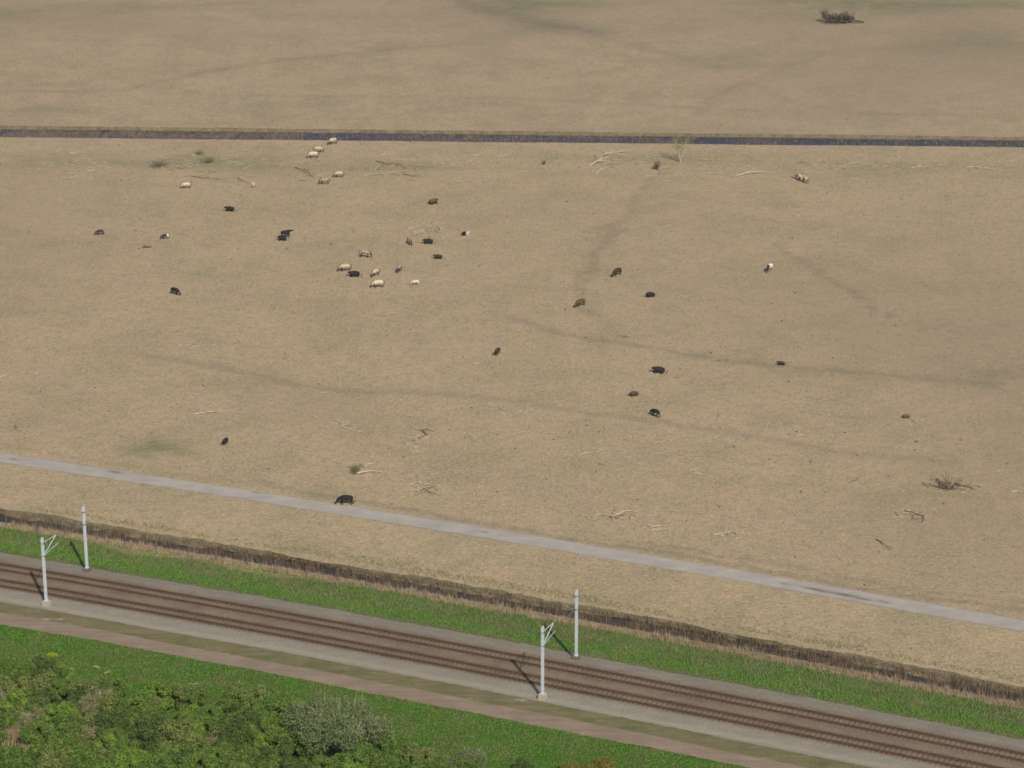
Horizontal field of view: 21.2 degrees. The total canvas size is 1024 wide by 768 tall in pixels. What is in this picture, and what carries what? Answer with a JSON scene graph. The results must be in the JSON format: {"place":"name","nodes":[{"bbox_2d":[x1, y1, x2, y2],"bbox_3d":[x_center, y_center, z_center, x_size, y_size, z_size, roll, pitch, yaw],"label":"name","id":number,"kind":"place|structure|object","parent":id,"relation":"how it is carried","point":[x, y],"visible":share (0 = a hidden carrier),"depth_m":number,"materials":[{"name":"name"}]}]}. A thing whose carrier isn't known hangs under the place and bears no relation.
{"place":"outdoors","nodes":[
{"label":"outdoors","id":0,"kind":"place"},
{"bbox_2d":[0,624,747,767],"bbox_3d":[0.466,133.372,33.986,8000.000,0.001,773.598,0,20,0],"label":"meadow","id":1,"kind":"structure","parent":0,"point":[461,714],"depth_m":303.25,"materials":[{"name":"green plant"}]},
{"bbox_2d":[0,721,20,746],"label":"reed clump","id":2,"kind":"object","parent":1,"relation":"on","point":[15,738],"visible":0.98,"depth_m":296.34,"materials":[{"name":"plant"}]},
{"bbox_2d":[0,707,21,741],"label":"shrub","id":3,"kind":"object","parent":1,"relation":"on","point":[8,719],"visible":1,"depth_m":296.59,"materials":[{"name":"green plant"}]},
{"bbox_2d":[0,687,29,715],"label":"shrub","id":4,"kind":"object","parent":1,"relation":"on","point":[13,699],"visible":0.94,"depth_m":299.86,"materials":[{"name":"green plant"}]},
{"bbox_2d":[0,745,35,767],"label":"shrub","id":5,"kind":"object","parent":1,"relation":"on","point":[6,758],"visible":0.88,"depth_m":288.39,"materials":[{"name":"green plant"}]},
{"bbox_2d":[1,659,36,685],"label":"shrub","id":6,"kind":"object","parent":1,"relation":"on","point":[22,668],"visible":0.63,"depth_m":307.09,"materials":[{"name":"green plant"}]},
{"bbox_2d":[0,674,38,695],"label":"shrub","id":7,"kind":"object","parent":1,"relation":"on","point":[21,681],"visible":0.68,"depth_m":303.86,"materials":[{"name":"green plant"}]},
{"bbox_2d":[6,688,38,712],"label":"shrub","id":8,"kind":"object","parent":1,"relation":"on","point":[30,703],"visible":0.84,"depth_m":300.37,"materials":[{"name":"green plant"}]},
{"bbox_2d":[12,758,35,767],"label":"shrub","id":9,"kind":"object","parent":1,"relation":"on","point":[29,762],"visible":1,"depth_m":286.86,"materials":[{"name":"green plant"}]},
{"bbox_2d":[19,716,54,744],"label":"shrub","id":10,"kind":"object","parent":1,"relation":"on","point":[28,733],"visible":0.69,"depth_m":293.36,"materials":[{"name":"green plant"}]},
{"bbox_2d":[16,668,58,696],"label":"shrub","id":11,"kind":"object","parent":1,"relation":"on","point":[40,681],"visible":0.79,"depth_m":304.39,"materials":[{"name":"green plant"}]},
{"bbox_2d":[30,688,59,718],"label":"shrub","id":12,"kind":"object","parent":1,"relation":"on","point":[52,696],"visible":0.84,"depth_m":301.83,"materials":[{"name":"green plant"}]},
{"bbox_2d":[29,656,67,687],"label":"shrub","id":13,"kind":"object","parent":1,"relation":"on","point":[42,663],"visible":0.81,"depth_m":307.54,"materials":[{"name":"green plant"}]},
{"bbox_2d":[28,728,78,757],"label":"shrub","id":14,"kind":"object","parent":1,"relation":"on","point":[49,740],"visible":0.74,"depth_m":289.47,"materials":[{"name":"green plant"}]},
{"bbox_2d":[39,678,67,702],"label":"shrub","id":15,"kind":"object","parent":1,"relation":"on","point":[60,684],"visible":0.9,"depth_m":304.69,"materials":[{"name":"green plant"}]},
{"bbox_2d":[36,737,77,767],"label":"shrub","id":16,"kind":"object","parent":1,"relation":"on","point":[44,756],"visible":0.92,"depth_m":286.96,"materials":[{"name":"green plant"}]},
{"bbox_2d":[42,701,81,724],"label":"shrub","id":17,"kind":"object","parent":1,"relation":"on","point":[66,707],"visible":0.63,"depth_m":298.52,"materials":[{"name":"green plant"}]},
{"bbox_2d":[36,723,87,752],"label":"shrub","id":18,"kind":"object","parent":1,"relation":"on","point":[61,729],"visible":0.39,"depth_m":292.97,"materials":[{"name":"green plant"}]},
{"bbox_2d":[53,661,75,685],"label":"shrub","id":19,"kind":"object","parent":1,"relation":"on","point":[70,674],"visible":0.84,"depth_m":307.67,"materials":[{"name":"green plant"}]},
{"bbox_2d":[53,712,90,733],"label":"shrub","id":20,"kind":"object","parent":1,"relation":"on","point":[74,721],"visible":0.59,"depth_m":294.86,"materials":[{"name":"green plant"}]},
{"bbox_2d":[65,681,94,705],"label":"shrub","id":21,"kind":"object","parent":1,"relation":"on","point":[80,692],"visible":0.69,"depth_m":302.69,"materials":[{"name":"green plant"}]},
{"bbox_2d":[61,745,98,765],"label":"shrub","id":22,"kind":"object","parent":1,"relation":"on","point":[92,759],"visible":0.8,"depth_m":287.12,"materials":[{"name":"green plant"}]},
{"bbox_2d":[64,675,105,696],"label":"shrub","id":23,"kind":"object","parent":1,"relation":"on","point":[75,683],"visible":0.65,"depth_m":305.31,"materials":[{"name":"green plant"}]},
{"bbox_2d":[73,713,99,741],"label":"shrub","id":24,"kind":"object","parent":1,"relation":"on","point":[87,732],"visible":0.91,"depth_m":294.45,"materials":[{"name":"brown plant"}]},
{"bbox_2d":[68,744,106,763],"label":"shrub","id":25,"kind":"object","parent":1,"relation":"on","point":[77,755],"visible":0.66,"depth_m":287.96,"materials":[{"name":"green plant"}]},
{"bbox_2d":[75,692,102,716],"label":"shrub","id":26,"kind":"object","parent":1,"relation":"on","point":[84,711],"visible":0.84,"depth_m":299.89,"materials":[{"name":"brown plant"}]},
{"bbox_2d":[77,680,116,715],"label":"shrub","id":27,"kind":"object","parent":1,"relation":"on","point":[88,698],"visible":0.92,"depth_m":300.89,"materials":[{"name":"brown plant"}]},
{"bbox_2d":[78,758,118,767],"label":"shrub","id":28,"kind":"object","parent":1,"relation":"on","point":[107,764],"visible":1,"depth_m":284.59,"materials":[{"name":"green plant"}]},
{"bbox_2d":[92,731,118,753],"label":"shrub","id":29,"kind":"object","parent":1,"relation":"on","point":[106,738],"visible":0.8,"depth_m":291.55,"materials":[{"name":"green plant"}]},
{"bbox_2d":[86,710,133,737],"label":"shrub","id":30,"kind":"object","parent":1,"relation":"on","point":[105,720],"visible":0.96,"depth_m":294.69,"materials":[{"name":"green plant"}]},
{"bbox_2d":[89,694,132,715],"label":"shrub","id":31,"kind":"object","parent":1,"relation":"on","point":[106,705],"visible":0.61,"depth_m":299.30,"materials":[{"name":"green plant"}]},
{"bbox_2d":[95,673,129,703],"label":"shrub","id":32,"kind":"object","parent":1,"relation":"on","point":[119,682],"visible":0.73,"depth_m":304.14,"materials":[{"name":"green plant"}]},
{"bbox_2d":[105,737,140,752],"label":"shrub","id":33,"kind":"object","parent":1,"relation":"on","point":[123,743],"visible":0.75,"depth_m":291.47,"materials":[{"name":"green plant"}]},
{"bbox_2d":[108,752,138,767],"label":"shrub","id":34,"kind":"object","parent":1,"relation":"on","point":[120,759],"visible":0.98,"depth_m":286.62,"materials":[{"name":"green plant"}]},
{"bbox_2d":[112,691,150,720],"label":"shrub","id":35,"kind":"object","parent":1,"relation":"on","point":[122,704],"visible":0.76,"depth_m":298.41,"materials":[{"name":"green plant"}]},
{"bbox_2d":[122,747,149,767],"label":"shrub","id":36,"kind":"object","parent":1,"relation":"on","point":[139,754],"visible":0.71,"depth_m":289.35,"materials":[{"name":"green plant"}]},
{"bbox_2d":[128,715,169,753],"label":"shrub","id":37,"kind":"object","parent":1,"relation":"on","point":[144,728],"visible":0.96,"depth_m":293.21,"materials":[{"name":"green plant"}]},
{"bbox_2d":[129,702,168,721],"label":"shrub","id":38,"kind":"object","parent":1,"relation":"on","point":[160,713],"visible":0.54,"depth_m":298.60,"materials":[{"name":"green plant"}]},
{"bbox_2d":[140,681,174,710],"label":"shrub","id":39,"kind":"object","parent":1,"relation":"on","point":[155,688],"visible":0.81,"depth_m":303.15,"materials":[{"name":"green plant"}]},
{"bbox_2d":[139,748,177,767],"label":"shrub","id":40,"kind":"object","parent":1,"relation":"on","point":[149,761],"visible":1,"depth_m":285.80,"materials":[{"name":"green plant"}]},
{"bbox_2d":[153,749,193,767],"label":"shrub","id":41,"kind":"object","parent":1,"relation":"on","point":[179,754],"visible":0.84,"depth_m":287.08,"materials":[{"name":"green plant"}]},
{"bbox_2d":[155,718,202,749],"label":"shrub","id":42,"kind":"object","parent":1,"relation":"on","point":[185,725],"visible":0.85,"depth_m":292.85,"materials":[{"name":"green plant"}]},
{"bbox_2d":[159,729,199,750],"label":"shrub","id":43,"kind":"object","parent":1,"relation":"on","point":[180,740],"visible":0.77,"depth_m":291.31,"materials":[{"name":"green plant"}]},
{"bbox_2d":[167,681,196,708],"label":"shrub","id":44,"kind":"object","parent":1,"relation":"on","point":[177,689],"visible":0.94,"depth_m":303.86,"materials":[{"name":"green plant"}]},
{"bbox_2d":[172,713,207,736],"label":"shrub","id":45,"kind":"object","parent":1,"relation":"on","point":[190,717],"visible":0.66,"depth_m":296.56,"materials":[{"name":"green plant"}]},
{"bbox_2d":[175,704,206,717],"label":"shrub","id":46,"kind":"object","parent":1,"relation":"on","point":[191,708],"visible":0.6,"depth_m":299.41,"materials":[{"name":"green plant"}]},
{"bbox_2d":[181,685,212,712],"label":"shrub","id":47,"kind":"object","parent":1,"relation":"on","point":[199,696],"visible":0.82,"depth_m":302.44,"materials":[{"name":"green plant"}]},
{"bbox_2d":[177,747,220,767],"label":"shrub","id":48,"kind":"object","parent":1,"relation":"on","point":[206,760],"visible":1,"depth_m":285.70,"materials":[{"name":"green plant"}]},
{"bbox_2d":[193,701,224,725],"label":"shrub","id":49,"kind":"object","parent":1,"relation":"on","point":[214,710],"visible":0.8,"depth_m":298.50,"materials":[{"name":"green plant"}]},
{"bbox_2d":[200,743,234,765],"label":"shrub","id":50,"kind":"object","parent":1,"relation":"on","point":[226,752],"visible":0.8,"depth_m":288.05,"materials":[{"name":"green plant"}]},
{"bbox_2d":[201,711,236,746],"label":"shrub","id":51,"kind":"object","parent":1,"relation":"on","point":[213,721],"visible":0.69,"depth_m":295.41,"materials":[{"name":"green plant"}]},
{"bbox_2d":[215,688,243,714],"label":"shrub","id":52,"kind":"object","parent":1,"relation":"on","point":[225,699],"visible":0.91,"depth_m":301.22,"materials":[{"name":"green plant"}]},
{"bbox_2d":[211,723,254,751],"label":"shrub","id":53,"kind":"object","parent":1,"relation":"on","point":[235,738],"visible":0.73,"depth_m":291.72,"materials":[{"name":"green plant"}]},
{"bbox_2d":[211,708,257,737],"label":"shrub","id":54,"kind":"object","parent":1,"relation":"on","point":[239,718],"visible":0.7,"depth_m":294.70,"materials":[{"name":"green plant"}]},
{"bbox_2d":[221,743,262,763],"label":"shrub","id":55,"kind":"object","parent":1,"relation":"on","point":[244,755],"visible":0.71,"depth_m":287.72,"materials":[{"name":"green plant"}]},
{"bbox_2d":[237,694,261,712],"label":"shrub","id":56,"kind":"object","parent":1,"relation":"on","point":[256,702],"visible":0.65,"depth_m":298.30,"materials":[{"name":"green plant"}]},
{"bbox_2d":[228,680,272,706],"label":"shrub","id":57,"kind":"object","parent":1,"relation":"on","point":[234,685],"visible":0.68,"depth_m":300.92,"materials":[{"name":"green plant"}]},
{"bbox_2d":[241,714,285,743],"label":"shrub","id":58,"kind":"object","parent":1,"relation":"on","point":[266,727],"visible":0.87,"depth_m":293.39,"materials":[{"name":"green plant"}]},
{"bbox_2d":[245,742,294,765],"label":"shrub","id":59,"kind":"object","parent":1,"relation":"on","point":[283,750],"visible":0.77,"depth_m":287.98,"materials":[{"name":"green plant"}]},
{"bbox_2d":[251,753,293,767],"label":"shrub","id":60,"kind":"object","parent":1,"relation":"on","point":[274,761],"visible":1,"depth_m":285.15,"materials":[{"name":"green plant"}]},
{"bbox_2d":[255,697,299,722],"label":"shrub","id":61,"kind":"object","parent":1,"relation":"on","point":[271,704],"visible":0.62,"depth_m":296.66,"materials":[{"name":"green plant"}]},
{"bbox_2d":[258,688,297,712],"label":"shrub","id":62,"kind":"object","parent":1,"relation":"on","point":[278,694],"visible":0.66,"depth_m":299.13,"materials":[{"name":"green plant"}]},
{"bbox_2d":[266,722,323,761],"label":"shrub","id":63,"kind":"object","parent":1,"relation":"on","point":[284,735],"visible":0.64,"depth_m":291.67,"materials":[{"name":"green plant"}]},
{"bbox_2d":[278,757,313,767],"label":"shrub","id":64,"kind":"object","parent":1,"relation":"on","point":[284,763],"visible":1,"depth_m":285.19,"materials":[{"name":"green plant"}]},
{"bbox_2d":[309,754,339,767],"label":"shrub","id":65,"kind":"object","parent":1,"relation":"on","point":[321,761],"visible":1,"depth_m":286.49,"materials":[{"name":"green plant"}]},
{"bbox_2d":[281,691,394,753],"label":"willow","id":66,"kind":"object","parent":1,"relation":"on","point":[350,728],"visible":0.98,"depth_m":291.73,"materials":[{"name":"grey plant"}]},
{"bbox_2d":[339,739,382,767],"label":"shrub","id":67,"kind":"object","parent":1,"relation":"on","point":[360,756],"visible":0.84,"depth_m":288.24,"materials":[{"name":"green plant"}]},
{"bbox_2d":[367,752,408,767],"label":"shrub","id":68,"kind":"object","parent":1,"relation":"on","point":[386,762],"visible":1,"depth_m":286.91,"materials":[{"name":"green plant"}]},
{"bbox_2d":[379,736,419,767],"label":"shrub","id":69,"kind":"object","parent":1,"relation":"on","point":[392,748],"visible":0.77,"depth_m":290.17,"materials":[{"name":"green plant"}]},
{"bbox_2d":[403,742,441,765],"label":"shrub","id":70,"kind":"object","parent":1,"relation":"on","point":[418,755],"visible":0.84,"depth_m":288.59,"materials":[{"name":"green plant"}]},
{"bbox_2d":[422,756,457,767],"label":"shrub","id":71,"kind":"object","parent":1,"relation":"on","point":[439,764],"visible":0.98,"depth_m":286.56,"materials":[{"name":"green plant"}]},
{"bbox_2d":[443,743,488,767],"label":"willow","id":72,"kind":"object","parent":1,"relation":"on","point":[465,754],"visible":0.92,"depth_m":288.90,"materials":[{"name":"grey plant"}]},
{"bbox_2d":[454,757,478,767],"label":"shrub","id":73,"kind":"object","parent":1,"relation":"on","point":[469,763],"visible":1,"depth_m":286.89,"materials":[{"name":"green plant"}]},
{"bbox_2d":[581,755,616,767],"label":"shrub","id":74,"kind":"object","parent":1,"relation":"on","point":[604,762],"visible":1,"depth_m":288.32,"materials":[{"name":"yellow plant"}]},
{"bbox_2d":[0,612,805,767],"bbox_3d":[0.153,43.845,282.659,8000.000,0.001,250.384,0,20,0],"label":"dirt track","id":75,"kind":"structure","parent":0,"point":[513,714],"depth_m":307.69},
{"bbox_2d":[0,602,871,767],"bbox_3d":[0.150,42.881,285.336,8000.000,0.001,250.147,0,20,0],"label":"weedy strip","id":76,"kind":"object","parent":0,"point":[623,723],"visible":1,"depth_m":309.32,"materials":[{"name":"plant"}]},
{"bbox_2d":[9,602,855,767],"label":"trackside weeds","id":77,"kind":"object","parent":76,"relation":"on","point":[476,691],"visible":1,"depth_m":305.58,"materials":[{"name":"green plant"}]},
{"bbox_2d":[0,137,1023,619],"bbox_3d":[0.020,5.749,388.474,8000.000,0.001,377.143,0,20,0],"label":"dry grass plain","id":78,"kind":"structure","parent":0,"point":[652,475],"depth_m":424.16,"materials":[{"name":"beige plant"}]},
{"bbox_2d":[0,142,1023,602],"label":"plain tussocks","id":79,"kind":"object","parent":78,"relation":"on","point":[528,340],"visible":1,"depth_m":432.71,"materials":[{"name":"beige plant"}]},
{"bbox_2d":[21,151,1012,585],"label":"droppings","id":80,"kind":"object","parent":78,"relation":"on","point":[587,337],"visible":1,"depth_m":403.98,"materials":[{"name":"brown soil"}]},
{"bbox_2d":[20,146,1023,538],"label":"wood scraps","id":81,"kind":"object","parent":78,"relation":"on","point":[642,376],"visible":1,"depth_m":422.88,"materials":[{"name":"brown wood"}]},
{"bbox_2d":[153,158,981,520],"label":"dark twigs","id":82,"kind":"object","parent":78,"relation":"on","point":[431,430],"visible":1,"depth_m":383.27,"materials":[{"name":"brown wood"}]},
{"bbox_2d":[0,0,1023,136],"bbox_3d":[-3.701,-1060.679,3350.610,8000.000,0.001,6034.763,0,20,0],"label":"distant grass plain","id":83,"kind":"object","parent":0,"point":[926,67],"depth_m":598.07,"materials":[{"name":"beige plant"}]},
{"bbox_2d":[819,9,863,22],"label":"fallen tree","id":84,"kind":"object","parent":83,"relation":"on","point":[844,17],"visible":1,"depth_m":636.87,"materials":[{"name":"wood"}]},
{"bbox_2d":[0,463,1023,686],"bbox_3d":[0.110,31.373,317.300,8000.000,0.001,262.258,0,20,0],"label":"grass strip","id":85,"kind":"object","parent":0,"point":[24,488],"depth_m":339.75,"materials":[{"name":"beige plant"}]},
{"bbox_2d":[0,522,1023,739],"bbox_3d":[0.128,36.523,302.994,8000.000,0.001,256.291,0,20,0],"label":"railway verge","id":86,"kind":"structure","parent":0,"point":[643,663],"depth_m":321.81,"materials":[{"name":"green plant"}]},
{"bbox_2d":[0,552,1023,767],"bbox_3d":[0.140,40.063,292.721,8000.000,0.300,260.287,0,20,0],"label":"ballast bed","id":87,"kind":"object","parent":86,"relation":"on","point":[747,734],"visible":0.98,"depth_m":312.90,"materials":[{"name":"grey gravel"}]},
{"bbox_2d":[40,535,57,606],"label":"catenary mast","id":88,"kind":"object","parent":87,"relation":"on","point":[46,602],"visible":1,"depth_m":329.12,"materials":[{"name":"metal"}]},
{"bbox_2d":[70,506,91,571],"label":"catenary mast","id":89,"kind":"object","parent":87,"relation":"on","point":[87,569],"visible":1,"depth_m":338.06,"materials":[{"name":"metal"}]},
{"bbox_2d":[0,579,1003,767],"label":"railway track","id":90,"kind":"structure","parent":87,"relation":"on","point":[592,691],"depth_m":311.25,"materials":[{"name":"brown metal"}]},
{"bbox_2d":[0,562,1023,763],"bbox_3d":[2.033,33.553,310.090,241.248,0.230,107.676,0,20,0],"label":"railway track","id":91,"kind":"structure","parent":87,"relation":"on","point":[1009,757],"depth_m":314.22,"materials":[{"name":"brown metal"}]},
{"bbox_2d":[538,622,554,700],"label":"catenary mast","id":92,"kind":"object","parent":87,"relation":"on","point":[542,695],"visible":1,"depth_m":305.04,"materials":[{"name":"metal"}]},
{"bbox_2d":[565,590,580,660],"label":"catenary mast","id":93,"kind":"object","parent":87,"relation":"on","point":[576,656],"visible":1,"depth_m":313.93,"materials":[{"name":"metal"}]},
{"bbox_2d":[5,514,1020,703],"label":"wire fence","id":94,"kind":"object","parent":86,"relation":"on","point":[536,612],"visible":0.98,"depth_m":325.09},
{"bbox_2d":[0,453,1023,631],"bbox_3d":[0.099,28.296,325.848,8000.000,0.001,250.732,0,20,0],"label":"concrete road","id":95,"kind":"structure","parent":0,"point":[954,613],"depth_m":348.60,"materials":[{"name":"grey concrete"}]},
{"bbox_2d":[0,502,1023,693],"bbox_3d":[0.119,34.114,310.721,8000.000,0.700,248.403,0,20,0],"label":"ditch bank","id":96,"kind":"structure","parent":0,"point":[14,513],"depth_m":333.14,"materials":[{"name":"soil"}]},
{"bbox_2d":[0,129,1023,147],"bbox_3d":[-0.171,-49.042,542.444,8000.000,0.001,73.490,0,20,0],"label":"canal water","id":97,"kind":"structure","parent":0,"point":[711,140],"depth_m":540.79,"materials":[{"name":"grey liquid"}]},
{"bbox_2d":[0,128,1023,147],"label":"canal reeds","id":98,"kind":"object","parent":97,"relation":"in","point":[142,135],"visible":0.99,"depth_m":542.11,"materials":[{"name":"plant"}]},
{"bbox_2d":[0,125,1023,140],"bbox_3d":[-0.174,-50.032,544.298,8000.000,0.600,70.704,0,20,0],"label":"canal bank","id":99,"kind":"structure","parent":0,"point":[569,133],"depth_m":544.25,"materials":[{"name":"soil"}]},
{"bbox_2d":[0,513,1023,702],"bbox_3d":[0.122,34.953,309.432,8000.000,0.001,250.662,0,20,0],"label":"ditch water","id":100,"kind":"structure","parent":0,"point":[332,571],"depth_m":330.64,"materials":[{"name":"brown liquid"}]},
{"bbox_2d":[3,511,1023,709],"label":"ditch reeds","id":101,"kind":"object","parent":100,"relation":"in","point":[480,598],"visible":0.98,"depth_m":328.81,"materials":[{"name":"brown plant"}]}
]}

